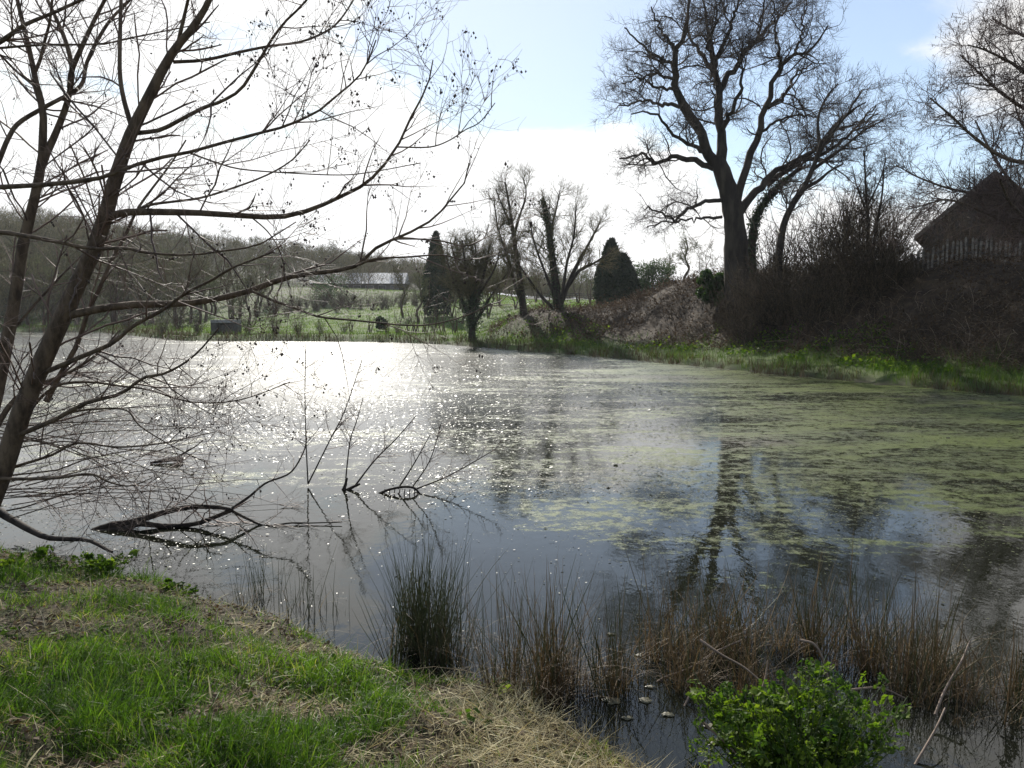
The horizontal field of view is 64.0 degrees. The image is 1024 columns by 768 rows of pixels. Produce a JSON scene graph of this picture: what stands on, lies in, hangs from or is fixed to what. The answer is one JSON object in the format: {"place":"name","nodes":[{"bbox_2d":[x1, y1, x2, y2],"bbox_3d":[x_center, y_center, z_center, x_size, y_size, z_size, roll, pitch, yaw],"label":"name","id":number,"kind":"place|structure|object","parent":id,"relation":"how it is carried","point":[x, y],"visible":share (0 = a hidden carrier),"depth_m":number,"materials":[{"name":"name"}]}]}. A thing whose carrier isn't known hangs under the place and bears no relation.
{"place":"outdoors","nodes":[
{"label":"outdoors","id":0,"kind":"place"},
{"bbox_2d":[0,332,1023,767],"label":"pond water","id":1,"kind":"structure","parent":0,"point":[348,550],"depth_m":9.68,"materials":[{"name":"grey liquid"}]},
{"bbox_2d":[0,507,112,552],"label":"fallen branch","id":2,"kind":"object","parent":1,"relation":"on","point":[5,515],"visible":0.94,"depth_m":8.07,"materials":[{"name":"brown wood"}]},
{"bbox_2d":[0,321,316,566],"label":"willow brushwood","id":3,"kind":"object","parent":1,"relation":"on","point":[59,486],"visible":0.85,"depth_m":8.23,"materials":[{"name":"brown plant"}]},
{"bbox_2d":[91,423,354,532],"bbox_3d":[-3.062,1.012,8.773,2.583,1.193,1.249,-3,6,-29],"label":"fallen branch","id":4,"kind":"object","parent":1,"relation":"on","point":[115,525],"visible":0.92,"depth_m":8.78,"materials":[{"name":"brown wood"}]},
{"bbox_2d":[211,541,295,608],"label":"rush clump","id":5,"kind":"object","parent":1,"relation":"in","point":[254,584],"visible":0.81,"depth_m":6.58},
{"bbox_2d":[275,341,328,483],"bbox_3d":[-2.785,0.364,10.867,0.784,1.914,0.545,-2,6,-25],"label":"bare stick","id":6,"kind":"object","parent":1,"relation":"in","point":[305,416],"visible":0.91,"depth_m":10.88,"materials":[{"name":"brown wood"}]},
{"bbox_2d":[278,539,345,621],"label":"rush clump","id":7,"kind":"object","parent":1,"relation":"in","point":[307,592],"visible":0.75,"depth_m":6.27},
{"bbox_2d":[308,360,372,483],"bbox_3d":[-2.231,0.484,11.011,0.593,1.656,0.891,3,6,31],"label":"bare stick","id":8,"kind":"object","parent":1,"relation":"on","point":[340,424],"visible":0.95,"depth_m":11.02,"materials":[{"name":"brown wood"}]},
{"bbox_2d":[333,398,367,479],"bbox_3d":[-2.086,0.761,10.820,0.554,1.143,0.703,2,5,24],"label":"bare stick","id":9,"kind":"object","parent":1,"relation":"on","point":[350,441],"visible":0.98,"depth_m":10.77,"materials":[{"name":"brown wood"}]},
{"bbox_2d":[356,412,433,483],"bbox_3d":[-1.540,0.809,10.846,1.048,1.038,0.491,0,5,0],"label":"bare stick","id":10,"kind":"object","parent":1,"relation":"on","point":[377,457],"visible":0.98,"depth_m":10.82,"materials":[{"name":"brown wood"}]},
{"bbox_2d":[317,521,515,670],"bbox_3d":[-0.568,1.415,5.429,1.196,0.954,1.350,3,6,34],"label":"rush clump","id":11,"kind":"object","parent":1,"relation":"in","point":[408,614],"visible":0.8,"depth_m":5.49,"materials":[{"name":"plant"}]},
{"bbox_2d":[412,412,455,486],"bbox_3d":[-0.935,0.827,10.573,0.565,0.983,0.612,2,5,18],"label":"bare stick","id":12,"kind":"object","parent":1,"relation":"on","point":[438,433],"visible":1,"depth_m":10.50,"materials":[{"name":"brown wood"}]},
{"bbox_2d":[378,550,508,677],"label":"rush clump","id":13,"kind":"object","parent":1,"relation":"in","point":[449,647],"visible":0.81,"depth_m":5.30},
{"bbox_2d":[417,436,502,491],"bbox_3d":[-0.723,1.013,10.732,1.157,0.690,0.664,-2,5,-22],"label":"bare stick","id":14,"kind":"object","parent":1,"relation":"on","point":[445,476],"visible":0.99,"depth_m":10.70,"materials":[{"name":"brown wood"}]},
{"bbox_2d":[366,548,657,724],"bbox_3d":[0.137,1.454,4.844,1.659,0.980,1.439,1,5,11],"label":"rush clump","id":15,"kind":"object","parent":1,"relation":"in","point":[554,681],"visible":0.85,"depth_m":4.89,"materials":[{"name":"plant"}]},
{"bbox_2d":[2,339,1023,736],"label":"floating weed","id":16,"kind":"object","parent":1,"relation":"on","point":[972,397],"visible":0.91,"depth_m":15.26,"materials":[{"name":"plant"}]},
{"bbox_2d":[542,556,684,710],"bbox_3d":[0.614,1.492,5.006,1.107,0.874,0.999,0,5,0],"label":"rush clump","id":17,"kind":"object","parent":1,"relation":"in","point":[613,678],"visible":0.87,"depth_m":5.01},
{"bbox_2d":[601,532,812,680],"bbox_3d":[1.231,1.442,5.472,1.488,0.893,1.393,0,5,0],"label":"rush clump","id":18,"kind":"object","parent":1,"relation":"in","point":[666,647],"visible":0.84,"depth_m":5.43,"materials":[{"name":"plant"}]},
{"bbox_2d":[685,732,733,767],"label":"herb bush","id":19,"kind":"object","parent":1,"relation":"on","point":[704,748],"visible":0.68,"depth_m":4.23,"materials":[{"name":"green plant"}]},
{"bbox_2d":[634,605,809,706],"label":"rush clump","id":20,"kind":"object","parent":1,"relation":"in","point":[739,680],"visible":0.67,"depth_m":5.01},
{"bbox_2d":[680,549,880,678],"bbox_3d":[1.738,1.528,5.381,1.435,0.740,1.267,0,5,0],"label":"rush clump","id":21,"kind":"object","parent":1,"relation":"in","point":[770,638],"visible":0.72,"depth_m":5.55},
{"bbox_2d":[740,533,939,678],"bbox_3d":[2.122,1.474,5.419,1.500,0.839,1.251,0,5,0],"label":"rush clump","id":22,"kind":"object","parent":1,"relation":"in","point":[826,635],"visible":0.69,"depth_m":5.56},
{"bbox_2d":[809,553,1023,704],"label":"rush clump","id":23,"kind":"object","parent":1,"relation":"in","point":[911,656],"visible":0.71,"depth_m":5.21,"materials":[{"name":"plant"}]},
{"bbox_2d":[842,597,1007,739],"bbox_3d":[2.449,1.609,4.760,0.963,0.685,1.129,0,5,0],"label":"rush clump","id":24,"kind":"object","parent":1,"relation":"in","point":[921,688],"visible":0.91,"depth_m":4.88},
{"bbox_2d":[934,640,970,715],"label":"dead stalk","id":25,"kind":"object","parent":1,"relation":"on","point":[945,689],"visible":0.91,"depth_m":4.73,"materials":[{"name":"plant"}]},
{"bbox_2d":[895,594,1023,729],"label":"rush clump","id":26,"kind":"object","parent":1,"relation":"in","point":[1013,687],"visible":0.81,"depth_m":4.87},
{"bbox_2d":[0,240,1023,767],"bbox_3d":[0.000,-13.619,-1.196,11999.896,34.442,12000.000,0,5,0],"label":"ground","id":27,"kind":"structure","parent":0,"point":[610,338],"depth_m":26.82,"materials":[{"name":"plant"}]},
{"bbox_2d":[6,260,46,325],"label":"bare tree","id":28,"kind":"object","parent":27,"relation":"on","point":[28,298],"visible":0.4,"depth_m":104.44,"materials":[{"name":"grey plant"}]},
{"bbox_2d":[0,544,62,570],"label":"leafy plant","id":29,"kind":"object","parent":27,"relation":"on","point":[41,551],"visible":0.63,"depth_m":6.75,"materials":[{"name":"green plant"}]},
{"bbox_2d":[26,261,61,324],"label":"bare tree","id":30,"kind":"object","parent":27,"relation":"on","point":[44,286],"visible":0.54,"depth_m":106.21,"materials":[{"name":"grey plant"}]},
{"bbox_2d":[25,250,79,309],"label":"bare tree","id":31,"kind":"object","parent":27,"relation":"on","point":[37,267],"visible":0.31,"depth_m":108.63,"materials":[{"name":"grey plant"}]},
{"bbox_2d":[47,236,98,324],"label":"bare tree","id":32,"kind":"object","parent":27,"relation":"on","point":[74,266],"visible":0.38,"depth_m":104.57,"materials":[{"name":"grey plant"}]},
{"bbox_2d":[51,550,119,574],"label":"leafy plant","id":33,"kind":"object","parent":27,"relation":"on","point":[87,555],"visible":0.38,"depth_m":6.90,"materials":[{"name":"green plant"}]},
{"bbox_2d":[79,549,139,578],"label":"leafy plant","id":34,"kind":"object","parent":27,"relation":"on","point":[93,563],"visible":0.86,"depth_m":6.71,"materials":[{"name":"green plant"}]},
{"bbox_2d":[91,241,136,322],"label":"bare tree","id":35,"kind":"object","parent":27,"relation":"on","point":[111,315],"visible":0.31,"depth_m":108.07,"materials":[{"name":"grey plant"}]},
{"bbox_2d":[106,250,146,321],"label":"bare tree","id":36,"kind":"object","parent":27,"relation":"on","point":[136,259],"visible":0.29,"depth_m":109.73,"materials":[{"name":"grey plant"}]},
{"bbox_2d":[117,252,165,325],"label":"bare tree","id":37,"kind":"object","parent":27,"relation":"on","point":[128,295],"visible":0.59,"depth_m":102.68,"materials":[{"name":"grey plant"}]},
{"bbox_2d":[114,257,176,323],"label":"bare tree","id":38,"kind":"object","parent":27,"relation":"on","point":[134,266],"visible":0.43,"depth_m":106.32,"materials":[{"name":"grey plant"}]},
{"bbox_2d":[153,255,190,317],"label":"bare tree","id":39,"kind":"object","parent":27,"relation":"on","point":[166,269],"visible":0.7,"depth_m":101.09,"materials":[{"name":"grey plant"}]},
{"bbox_2d":[164,307,192,329],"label":"bare bush","id":40,"kind":"object","parent":27,"relation":"on","point":[178,325],"visible":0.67,"depth_m":81.61,"materials":[{"name":"grey plant"}]},
{"bbox_2d":[157,578,201,597],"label":"leafy plant","id":41,"kind":"object","parent":27,"relation":"on","point":[172,586],"visible":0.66,"depth_m":6.30,"materials":[{"name":"green plant"}]},
{"bbox_2d":[170,256,205,323],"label":"bare tree","id":42,"kind":"object","parent":27,"relation":"on","point":[191,312],"visible":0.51,"depth_m":104.70,"materials":[{"name":"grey plant"}]},
{"bbox_2d":[180,256,217,323],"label":"bare tree","id":43,"kind":"object","parent":27,"relation":"on","point":[196,282],"visible":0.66,"depth_m":103.20,"materials":[{"name":"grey plant"}]},
{"bbox_2d":[210,320,241,333],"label":"stone platform","id":44,"kind":"structure","parent":27,"relation":"on","point":[215,326],"depth_m":69.88,"materials":[{"name":"grey concrete"}]},
{"bbox_2d":[206,274,245,319],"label":"bare tree","id":45,"kind":"object","parent":27,"relation":"on","point":[215,290],"visible":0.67,"depth_m":98.50,"materials":[{"name":"grey plant"}]},
{"bbox_2d":[0,0,466,426],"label":"alder tree","id":46,"kind":"object","parent":27,"relation":"on","point":[19,265],"visible":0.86,"depth_m":7.28,"materials":[{"name":"brown plant"}]},
{"bbox_2d":[212,265,259,319],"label":"bare tree","id":47,"kind":"object","parent":27,"relation":"on","point":[230,279],"visible":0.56,"depth_m":100.45,"materials":[{"name":"grey plant"}]},
{"bbox_2d":[233,266,260,321],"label":"bare tree","id":48,"kind":"object","parent":27,"relation":"on","point":[248,284],"visible":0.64,"depth_m":101.92,"materials":[{"name":"grey plant"}]},
{"bbox_2d":[0,616,513,737],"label":"broadleaf weeds","id":49,"kind":"object","parent":27,"relation":"on","point":[244,681],"visible":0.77,"depth_m":4.37,"materials":[{"name":"green plant"}]},
{"bbox_2d":[0,0,556,582],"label":"alder tree","id":50,"kind":"object","parent":27,"relation":"on","point":[32,388],"visible":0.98,"depth_m":6.71,"materials":[{"name":"brown plant"}]},
{"bbox_2d":[0,203,594,318],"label":"wood","id":51,"kind":"object","parent":27,"relation":"on","point":[351,259],"visible":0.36,"depth_m":180.27,"materials":[{"name":"plant"}]},
{"bbox_2d":[0,259,602,335],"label":"field grass","id":52,"kind":"structure","parent":27,"relation":"on","point":[392,314],"depth_m":97.12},
{"bbox_2d":[0,537,637,767],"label":"grass","id":53,"kind":"structure","parent":27,"relation":"on","point":[91,702],"depth_m":4.15,"materials":[{"name":"plant"}]},
{"bbox_2d":[304,273,350,304],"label":"bare tree","id":54,"kind":"object","parent":27,"relation":"on","point":[323,289],"visible":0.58,"depth_m":129.14,"materials":[{"name":"grey plant"}]},
{"bbox_2d":[309,273,409,289],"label":"long building","id":55,"kind":"structure","parent":27,"relation":"on","point":[385,285],"depth_m":188.78,"materials":[{"name":"grey concrete"}]},
{"bbox_2d":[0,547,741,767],"bbox_3d":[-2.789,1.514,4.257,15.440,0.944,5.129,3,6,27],"label":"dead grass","id":56,"kind":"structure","parent":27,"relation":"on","point":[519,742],"depth_m":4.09,"materials":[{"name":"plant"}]},
{"bbox_2d":[390,263,415,316],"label":"bare tree","id":57,"kind":"object","parent":27,"relation":"on","point":[400,277],"visible":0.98,"depth_m":91.32,"materials":[{"name":"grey plant"}]},
{"bbox_2d":[409,262,430,320],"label":"bare tree","id":58,"kind":"object","parent":27,"relation":"on","point":[419,280],"visible":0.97,"depth_m":85.13,"materials":[{"name":"plant"}]},
{"bbox_2d":[419,230,453,316],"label":"conifer tree","id":59,"kind":"object","parent":27,"relation":"on","point":[437,287],"visible":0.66,"depth_m":88.51,"materials":[{"name":"green plant"}]},
{"bbox_2d":[430,216,526,340],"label":"multi stem bush","id":60,"kind":"object","parent":27,"relation":"on","point":[472,303],"visible":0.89,"depth_m":56.27,"materials":[{"name":"brown plant"}]},
{"bbox_2d":[475,158,540,316],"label":"ivy clad tree","id":61,"kind":"object","parent":27,"relation":"on","point":[522,303],"visible":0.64,"depth_m":57.13,"materials":[{"name":"brown plant"}]},
{"bbox_2d":[0,320,1023,395],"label":"dead sedge","id":62,"kind":"object","parent":27,"relation":"on","point":[509,345],"visible":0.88,"depth_m":44.62,"materials":[{"name":"plant"}]},
{"bbox_2d":[0,314,1023,393],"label":"shore grass","id":63,"kind":"structure","parent":27,"relation":"on","point":[970,378],"depth_m":31.09,"materials":[{"name":"plant"}]},
{"bbox_2d":[493,170,626,311],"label":"ivy clad tree","id":64,"kind":"object","parent":27,"relation":"on","point":[553,282],"visible":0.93,"depth_m":55.16,"materials":[{"name":"brown plant"}]},
{"bbox_2d":[592,237,641,305],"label":"conifer tree","id":65,"kind":"object","parent":27,"relation":"on","point":[621,280],"visible":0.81,"depth_m":78.41,"materials":[{"name":"green plant"}]},
{"bbox_2d":[633,258,676,290],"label":"evergreen shrub","id":66,"kind":"object","parent":27,"relation":"on","point":[645,271],"visible":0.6,"depth_m":82.75,"materials":[{"name":"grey plant"}]},
{"bbox_2d":[672,228,699,276],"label":"bare tree","id":67,"kind":"object","parent":27,"relation":"on","point":[685,259],"visible":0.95,"depth_m":84.93,"materials":[{"name":"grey plant"}]},
{"bbox_2d":[687,237,716,274],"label":"bare tree","id":68,"kind":"object","parent":27,"relation":"on","point":[701,258],"visible":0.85,"depth_m":88.39,"materials":[{"name":"plant"}]},
{"bbox_2d":[695,268,723,305],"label":"evergreen shrub","id":69,"kind":"object","parent":27,"relation":"on","point":[706,275],"visible":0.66,"depth_m":42.42,"materials":[{"name":"green plant"}]},
{"bbox_2d":[692,278,740,336],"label":"bare bush","id":70,"kind":"object","parent":27,"relation":"on","point":[724,321],"visible":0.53,"depth_m":39.18,"materials":[{"name":"brown plant"}]},
{"bbox_2d":[496,308,952,371],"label":"grass","id":71,"kind":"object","parent":27,"relation":"on","point":[845,359],"visible":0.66,"depth_m":32.81,"materials":[{"name":"green plant"}]},
{"bbox_2d":[693,265,765,339],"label":"bare bush","id":72,"kind":"object","parent":27,"relation":"on","point":[737,309],"visible":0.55,"depth_m":38.14,"materials":[{"name":"brown plant"}]},
{"bbox_2d":[716,295,772,348],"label":"bare bush","id":73,"kind":"object","parent":27,"relation":"on","point":[743,339],"visible":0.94,"depth_m":36.82,"materials":[{"name":"brown plant"}]},
{"bbox_2d":[587,0,911,314],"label":"oak tree","id":74,"kind":"object","parent":27,"relation":"on","point":[735,206],"visible":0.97,"depth_m":40.62,"materials":[{"name":"brown plant"}]},
{"bbox_2d":[483,244,1023,370],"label":"bramble undergrowth","id":75,"kind":"object","parent":27,"relation":"on","point":[989,327],"visible":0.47,"depth_m":31.71,"materials":[{"name":"plant"}]},
{"bbox_2d":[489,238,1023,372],"bbox_3d":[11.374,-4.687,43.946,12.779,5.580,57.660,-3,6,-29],"label":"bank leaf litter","id":76,"kind":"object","parent":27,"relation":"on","point":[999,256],"visible":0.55,"depth_m":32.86,"materials":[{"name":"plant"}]},
{"bbox_2d":[714,249,801,317],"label":"bare bush","id":77,"kind":"object","parent":27,"relation":"on","point":[727,275],"visible":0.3,"depth_m":39.23,"materials":[{"name":"plant"}]},
{"bbox_2d":[727,257,792,333],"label":"bare bush","id":78,"kind":"object","parent":27,"relation":"on","point":[752,305],"visible":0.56,"depth_m":36.93,"materials":[{"name":"brown plant"}]},
{"bbox_2d":[739,275,792,333],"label":"bare bush","id":79,"kind":"object","parent":27,"relation":"on","point":[765,318],"visible":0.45,"depth_m":37.07,"materials":[{"name":"brown plant"}]},
{"bbox_2d":[745,197,829,289],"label":"bare bush","id":80,"kind":"object","parent":27,"relation":"on","point":[789,245],"visible":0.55,"depth_m":40.10,"materials":[{"name":"brown plant"}]},
{"bbox_2d":[685,655,911,767],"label":"herb bush","id":81,"kind":"object","parent":27,"relation":"on","point":[774,729],"visible":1,"depth_m":3.78,"materials":[{"name":"green plant"}]},
{"bbox_2d":[743,112,853,280],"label":"ivy clad tree","id":82,"kind":"object","parent":27,"relation":"on","point":[758,211],"visible":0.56,"depth_m":42.58,"materials":[{"name":"brown plant"}]},
{"bbox_2d":[735,217,865,334],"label":"bare bush","id":83,"kind":"object","parent":27,"relation":"on","point":[780,326],"visible":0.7,"depth_m":36.50,"materials":[{"name":"brown plant"}]},
{"bbox_2d":[747,232,855,323],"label":"bare bush","id":84,"kind":"object","parent":27,"relation":"on","point":[802,284],"visible":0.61,"depth_m":35.39,"materials":[{"name":"brown plant"}]},
{"bbox_2d":[768,267,844,332],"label":"bare bush","id":85,"kind":"object","parent":27,"relation":"on","point":[805,315],"visible":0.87,"depth_m":34.67,"materials":[{"name":"brown plant"}]},
{"bbox_2d":[761,183,876,283],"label":"bare bush","id":86,"kind":"object","parent":27,"relation":"on","point":[819,228],"visible":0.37,"depth_m":38.34,"materials":[{"name":"brown plant"}]},
{"bbox_2d":[792,206,873,303],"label":"bare bush","id":87,"kind":"object","parent":27,"relation":"on","point":[811,242],"visible":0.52,"depth_m":35.33,"materials":[{"name":"brown plant"}]},
{"bbox_2d":[762,47,913,289],"bbox_3d":[15.996,-10.442,39.796,8.863,12.074,4.785,-3,6,-32],"label":"leaning tree","id":88,"kind":"object","parent":27,"relation":"on","point":[803,187],"visible":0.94,"depth_m":39.27,"materials":[{"name":"brown wood"}]},
{"bbox_2d":[807,255,877,322],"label":"bare bush","id":89,"kind":"object","parent":27,"relation":"on","point":[842,310],"visible":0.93,"depth_m":33.93,"materials":[{"name":"brown plant"}]},
{"bbox_2d":[797,173,905,259],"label":"bare bush","id":90,"kind":"object","parent":27,"relation":"on","point":[825,217],"visible":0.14,"depth_m":41.30,"materials":[{"name":"grey plant"}]},
{"bbox_2d":[808,193,915,301],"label":"bare bush","id":91,"kind":"object","parent":27,"relation":"on","point":[846,252],"visible":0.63,"depth_m":34.34,"materials":[{"name":"brown plant"}]},
{"bbox_2d":[835,134,902,248],"bbox_3d":[16.329,-8.266,37.354,2.821,6.418,3.439,0,5,0],"label":"slender tree","id":92,"kind":"object","parent":27,"relation":"on","point":[867,195],"visible":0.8,"depth_m":37.13,"materials":[{"name":"brown wood"}]},
{"bbox_2d":[838,241,906,304],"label":"bare bush","id":93,"kind":"object","parent":27,"relation":"on","point":[870,295],"visible":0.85,"depth_m":33.56,"materials":[{"name":"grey plant"}]},
{"bbox_2d":[809,190,939,293],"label":"bare bush","id":94,"kind":"object","parent":27,"relation":"on","point":[877,263],"visible":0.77,"depth_m":33.71,"materials":[{"name":"brown plant"}]},
{"bbox_2d":[806,161,953,272],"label":"bare bush","id":95,"kind":"object","parent":27,"relation":"on","point":[850,213],"visible":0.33,"depth_m":37.32,"materials":[{"name":"grey plant"}]},
{"bbox_2d":[852,187,933,259],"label":"bare bush","id":96,"kind":"object","parent":27,"relation":"on","point":[898,221],"visible":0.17,"depth_m":37.14,"materials":[{"name":"grey plant"}]},
{"bbox_2d":[859,216,928,288],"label":"bare bush","id":97,"kind":"object","parent":27,"relation":"on","point":[897,265],"visible":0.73,"depth_m":33.38,"materials":[{"name":"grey plant"}]},
{"bbox_2d":[888,315,925,345],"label":"bare bush","id":98,"kind":"object","parent":27,"relation":"on","point":[901,334],"visible":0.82,"depth_m":29.89,"materials":[{"name":"plant"}]},
{"bbox_2d":[887,239,936,285],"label":"bare bush","id":99,"kind":"object","parent":27,"relation":"on","point":[911,261],"visible":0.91,"depth_m":33.11,"materials":[{"name":"plant"}]},
{"bbox_2d":[863,0,1023,268],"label":"alder tree","id":100,"kind":"object","parent":27,"relation":"on","point":[1009,201],"visible":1,"depth_m":25.84,"materials":[{"name":"brown plant"}]},
{"bbox_2d":[904,201,985,259],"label":"bare bush","id":101,"kind":"object","parent":27,"relation":"on","point":[946,237],"visible":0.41,"depth_m":37.94,"materials":[{"name":"plant"}]},
{"bbox_2d":[911,236,1023,276],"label":"picket fence","id":102,"kind":"object","parent":27,"relation":"on","point":[966,245],"visible":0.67,"depth_m":32.89,"materials":[{"name":"brown wood"}]},
{"bbox_2d":[914,172,1023,262],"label":"house","id":103,"kind":"structure","parent":27,"relation":"on","point":[952,218],"depth_m":45.17,"materials":[{"name":"tile"}]},
{"bbox_2d":[933,179,1021,261],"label":"bare bush","id":104,"kind":"object","parent":27,"relation":"on","point":[970,236],"visible":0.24,"depth_m":38.64,"materials":[{"name":"plant"}]},
{"bbox_2d":[952,165,1023,259],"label":"bare bush","id":105,"kind":"object","parent":27,"relation":"on","point":[995,229],"visible":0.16,"depth_m":37.63,"materials":[{"name":"plant"}]},
{"bbox_2d":[0,0,1023,297],"label":"sky","id":106,"kind":"structure","parent":0,"point":[561,41],"materials":[{"name":"white"}]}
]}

